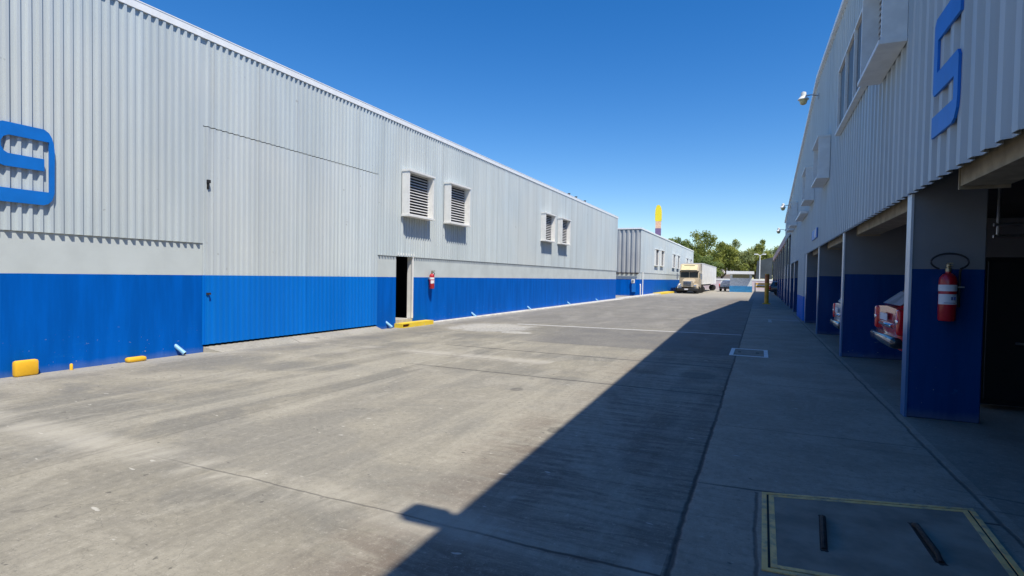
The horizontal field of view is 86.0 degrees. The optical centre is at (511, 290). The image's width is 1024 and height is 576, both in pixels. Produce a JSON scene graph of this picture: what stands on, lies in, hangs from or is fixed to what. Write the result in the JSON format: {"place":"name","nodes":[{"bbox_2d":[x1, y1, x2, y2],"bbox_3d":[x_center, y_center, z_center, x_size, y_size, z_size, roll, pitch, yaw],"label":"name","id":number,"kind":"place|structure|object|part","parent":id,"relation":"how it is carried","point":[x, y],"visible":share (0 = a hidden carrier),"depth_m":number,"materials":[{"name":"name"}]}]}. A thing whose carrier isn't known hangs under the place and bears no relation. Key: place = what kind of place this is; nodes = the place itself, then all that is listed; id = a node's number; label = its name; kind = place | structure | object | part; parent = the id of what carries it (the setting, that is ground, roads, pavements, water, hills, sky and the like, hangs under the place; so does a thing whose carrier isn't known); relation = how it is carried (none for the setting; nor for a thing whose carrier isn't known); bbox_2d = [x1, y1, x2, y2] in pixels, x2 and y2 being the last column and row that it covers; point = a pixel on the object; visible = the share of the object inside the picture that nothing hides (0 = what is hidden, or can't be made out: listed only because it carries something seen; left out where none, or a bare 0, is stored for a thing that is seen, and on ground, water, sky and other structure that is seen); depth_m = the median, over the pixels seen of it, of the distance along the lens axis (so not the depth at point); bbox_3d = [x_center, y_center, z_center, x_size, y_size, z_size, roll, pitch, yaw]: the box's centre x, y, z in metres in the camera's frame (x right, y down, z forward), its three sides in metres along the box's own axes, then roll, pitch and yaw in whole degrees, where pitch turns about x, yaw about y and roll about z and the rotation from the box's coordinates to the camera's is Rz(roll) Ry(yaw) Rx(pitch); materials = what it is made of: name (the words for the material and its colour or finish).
{"place":"outdoors","nodes":[
{"label":"outdoors","id":0,"kind":"place"},
{"bbox_2d":[139,0,841,278],"label":"sky","id":1,"kind":"structure","parent":0,"point":[692,109],"materials":[{"name":"blue"}]},
{"bbox_2d":[0,289,1023,575],"bbox_3d":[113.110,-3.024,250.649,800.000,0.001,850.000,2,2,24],"label":"ground","id":2,"kind":"structure","parent":0,"point":[662,435],"depth_m":5.05,"materials":[{"name":"concrete"}]},
{"bbox_2d":[12,359,38,376],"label":"yellow block","id":3,"kind":"structure","parent":2,"relation":"on","point":[28,367],"depth_m":8.09,"materials":[{"name":"paint"}]},
{"bbox_2d":[125,356,146,362],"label":"yellow block","id":4,"kind":"structure","parent":2,"relation":"on","point":[135,359],"depth_m":9.51,"materials":[{"name":"paint"}]},
{"bbox_2d":[203,326,384,351],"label":"ramp","id":5,"kind":"structure","parent":2,"relation":"on","point":[258,343],"depth_m":12.55,"materials":[{"name":"concrete"}]},
{"bbox_2d":[0,0,618,377],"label":"warehouse","id":6,"kind":"structure","parent":2,"relation":"on","point":[210,188],"depth_m":11.06,"materials":[{"name":"paint"}]},
{"bbox_2d":[0,120,54,204],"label":"number sign","id":7,"kind":"object","parent":6,"relation":"attached to","point":[7,194],"visible":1,"depth_m":8.08,"materials":[{"name":"blue plastic"}]},
{"bbox_2d":[202,126,306,344],"bbox_3d":[-5.458,-1.087,11.925,0.086,4.254,2.676,2,2,24],"label":"door leaf","id":8,"kind":"structure","parent":6,"relation":"in","point":[254,245],"depth_m":11.74,"materials":[{"name":"grey metal"}]},
{"bbox_2d":[306,155,378,332],"bbox_3d":[-4.373,-1.132,14.365,0.056,4.254,2.678,2,2,24],"label":"door leaf","id":9,"kind":"structure","parent":6,"relation":"in","point":[342,265],"depth_m":14.22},
{"bbox_2d":[428,271,434,288],"bbox_3d":[-2.637,-0.362,18.034,0.230,0.593,0.214,0,2,-21],"label":"fire extinguisher","id":10,"kind":"object","parent":6,"relation":"attached to","point":[431,280],"visible":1,"depth_m":17.96,"materials":[{"name":"red metal"}]},
{"bbox_2d":[394,320,433,327],"bbox_3d":[-3.033,1.032,17.135,0.295,0.130,1.700,2,2,24],"label":"doorstep","id":11,"kind":"object","parent":2,"relation":"on","point":[412,324],"visible":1,"depth_m":16.84,"materials":[{"name":"yellow concrete"}]},
{"bbox_2d":[434,293,660,322],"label":"kerb","id":12,"kind":"structure","parent":2,"relation":"on","point":[635,296],"depth_m":28.23,"materials":[{"name":"concrete"}]},
{"bbox_2d":[655,205,661,235],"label":"totem sign","id":13,"kind":"object","parent":2,"relation":"on","point":[658,215],"visible":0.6,"depth_m":93.56,"materials":[{"name":"yellow plastic"}]},
{"bbox_2d":[655,291,674,293],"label":"yellow kerb","id":14,"kind":"structure","parent":2,"relation":"on","point":[666,292],"depth_m":59.21,"materials":[{"name":"yellow concrete"}]},
{"bbox_2d":[673,236,698,252],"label":"broadleaf tree","id":15,"kind":"object","parent":2,"relation":"on","point":[677,239],"visible":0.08,"depth_m":115.08,"materials":[{"name":"green plant"}]},
{"bbox_2d":[683,245,701,262],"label":"broadleaf tree","id":16,"kind":"object","parent":2,"relation":"on","point":[696,255],"visible":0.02,"depth_m":107.67,"materials":[{"name":"green plant"}]},
{"bbox_2d":[675,263,716,293],"bbox_3d":[24.803,-1.644,72.787,2.780,3.520,26.075,2,2,24],"label":"semi truck","id":17,"kind":"object","parent":2,"relation":"on","point":[696,278],"visible":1,"depth_m":62.78,"materials":[{"name":"beige paint"}]},
{"bbox_2d":[669,229,725,262],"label":"broadleaf tree","id":18,"kind":"object","parent":2,"relation":"on","point":[701,248],"visible":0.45,"depth_m":112.88,"materials":[{"name":"green plant"}]},
{"bbox_2d":[693,255,723,277],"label":"broadleaf tree","id":19,"kind":"object","parent":2,"relation":"on","point":[708,259],"visible":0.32,"depth_m":100.70,"materials":[{"name":"green plant"}]},
{"bbox_2d":[719,280,729,290],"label":"parked car","id":20,"kind":"object","parent":2,"relation":"on","point":[724,284],"visible":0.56,"depth_m":76.78,"materials":[{"name":"blue paint"}]},
{"bbox_2d":[710,239,749,278],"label":"broadleaf tree","id":21,"kind":"object","parent":2,"relation":"on","point":[727,259],"visible":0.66,"depth_m":115.63,"materials":[{"name":"green plant"}]},
{"bbox_2d":[726,271,753,291],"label":"guard booth","id":22,"kind":"object","parent":2,"relation":"on","point":[740,281],"visible":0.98,"depth_m":73.60,"materials":[{"name":"white paint"}]},
{"bbox_2d":[732,274,748,277],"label":"window","id":23,"kind":"structure","parent":22,"relation":"in","point":[734,275],"depth_m":73.72,"materials":[{"name":"grey glass"}]},
{"bbox_2d":[726,241,755,276],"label":"broadleaf tree","id":24,"kind":"object","parent":2,"relation":"on","point":[749,258],"visible":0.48,"depth_m":116.27,"materials":[{"name":"green plant"}]},
{"bbox_2d":[729,348,767,357],"bbox_3d":[5.229,1.367,12.122,0.760,0.009,1.310,2,2,24],"label":"drain cover","id":25,"kind":"object","parent":2,"relation":"on","point":[748,352],"visible":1,"depth_m":12.09,"materials":[{"name":"metal"}]},
{"bbox_2d":[737,239,772,278],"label":"broadleaf tree","id":26,"kind":"object","parent":2,"relation":"on","point":[759,249],"visible":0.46,"depth_m":117.94,"materials":[{"name":"green plant"}]},
{"bbox_2d":[754,254,765,278],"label":"street lamp","id":27,"kind":"object","parent":2,"relation":"on","point":[759,264],"visible":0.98,"depth_m":93.80,"materials":[{"name":"white metal"}]},
{"bbox_2d":[754,283,770,291],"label":"barrier gate","id":28,"kind":"structure","parent":2,"relation":"on","point":[759,285],"depth_m":76.59,"materials":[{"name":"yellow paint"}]},
{"bbox_2d":[748,245,778,277],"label":"broadleaf tree","id":29,"kind":"object","parent":2,"relation":"on","point":[772,252],"visible":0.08,"depth_m":121.58,"materials":[{"name":"green plant"}]},
{"bbox_2d":[762,274,769,303],"bbox_3d":[17.465,-0.126,37.653,0.480,2.080,0.480,2,2,24],"label":"bollard post","id":30,"kind":"object","parent":2,"relation":"on","point":[766,296],"visible":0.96,"depth_m":37.54,"materials":[{"name":"orange paint"}]},
{"bbox_2d":[769,281,776,295],"bbox_3d":[29.971,-0.212,58.890,4.584,1.570,1.820,2,2,24],"label":"parked car","id":31,"kind":"object","parent":2,"relation":"on","point":[773,287],"visible":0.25,"depth_m":58.87,"materials":[{"name":"paint"}]},
{"bbox_2d":[773,237,785,301],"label":"warehouse","id":32,"kind":"structure","parent":2,"relation":"on","point":[779,257],"depth_m":50.33,"materials":[{"name":"paint"}]},
{"bbox_2d":[830,298,840,328],"bbox_3d":[10.221,0.653,12.955,4.584,1.570,1.820,2,2,24],"label":"parked car","id":33,"kind":"object","parent":2,"relation":"on","point":[835,321],"visible":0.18,"depth_m":13.95,"materials":[{"name":"white paint"}]},
{"bbox_2d":[870,290,903,350],"bbox_3d":[7.974,0.747,7.881,4.584,1.570,1.820,2,2,24],"label":"parked car","id":34,"kind":"object","parent":2,"relation":"on","point":[888,320],"visible":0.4,"depth_m":8.54,"materials":[{"name":"red paint"}]},
{"bbox_3d":[6.143,0.118,8.696,0.225,0.200,1.280,2,2,24],"label":"rear window","id":35,"kind":"part","parent":34,"relation":"part of","materials":[{"name":"grey glass"}]},
{"bbox_2d":[761,492,1023,575],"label":"access hatch","id":36,"kind":"object","parent":2,"relation":"on","point":[805,535],"visible":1,"depth_m":3.39,"materials":[{"name":"metal"}]},
{"bbox_2d":[616,227,693,295],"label":"warehouse","id":37,"kind":"structure","parent":0,"point":[650,262],"depth_m":52.76,"materials":[{"name":"paint"}]},
{"bbox_2d":[631,279,635,291],"bbox_3d":[11.047,-0.448,49.975,0.400,1.150,0.210,2,2,24],"label":"meter box","id":38,"kind":"object","parent":37,"relation":"attached to","point":[633,285],"visible":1,"depth_m":49.93,"materials":[{"name":"white paint"}]},
{"bbox_2d":[716,269,733,278],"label":"house","id":39,"kind":"structure","parent":0,"point":[726,276],"depth_m":139.88,"materials":[{"name":"white"}]},
{"bbox_2d":[704,278,772,289],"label":"boundary wall","id":40,"kind":"structure","parent":0,"point":[718,281],"depth_m":91.55,"materials":[{"name":"white paint"}]},
{"bbox_2d":[755,257,772,278],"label":"billboard","id":41,"kind":"object","parent":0,"point":[766,266],"visible":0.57,"depth_m":98.08,"materials":[{"name":"metal"}]},
{"bbox_2d":[784,0,1023,423],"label":"warehouse","id":42,"kind":"structure","parent":0,"point":[889,198],"depth_m":6.73,"materials":[{"name":"paint"}]},
{"bbox_2d":[780,203,788,210],"bbox_3d":[16.250,-4.973,32.625,0.620,0.420,0.340,2,2,24],"label":"wall lamp","id":43,"kind":"object","parent":42,"relation":"attached to","point":[782,207],"visible":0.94,"depth_m":32.60,"materials":[{"name":"metal"}]},
{"bbox_2d":[798,92,818,104],"bbox_3d":[9.613,-6.254,17.821,0.620,0.420,0.340,2,2,24],"label":"wall lamp","id":44,"kind":"object","parent":42,"relation":"attached to","point":[803,99],"visible":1,"depth_m":17.80,"materials":[{"name":"metal"}]},
{"bbox_2d":[812,227,817,240],"bbox_3d":[9.708,-1.806,17.640,0.040,0.300,1.800,2,2,24],"label":"wall sign","id":45,"kind":"object","parent":42,"relation":"attached to","point":[815,234],"visible":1,"depth_m":17.32,"materials":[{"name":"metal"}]},
{"bbox_2d":[835,10,866,135],"bbox_3d":[6.726,-4.247,10.931,0.099,1.470,3.600,2,2,24],"label":"window frame","id":46,"kind":"structure","parent":42,"relation":"in","point":[849,95],"depth_m":11.07,"materials":[{"name":"white paint"}]},
{"bbox_2d":[931,0,963,139],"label":"number sign","id":47,"kind":"object","parent":42,"relation":"attached to","point":[944,76],"visible":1,"depth_m":5.17,"materials":[{"name":"blue plastic"}]},
{"bbox_2d":[930,253,969,320],"bbox_3d":[5.011,-0.044,6.301,0.220,0.783,0.294,0,2,-21],"label":"fire extinguisher","id":48,"kind":"object","parent":42,"relation":"attached to","point":[949,285],"visible":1,"depth_m":6.25,"materials":[{"name":"red metal"}]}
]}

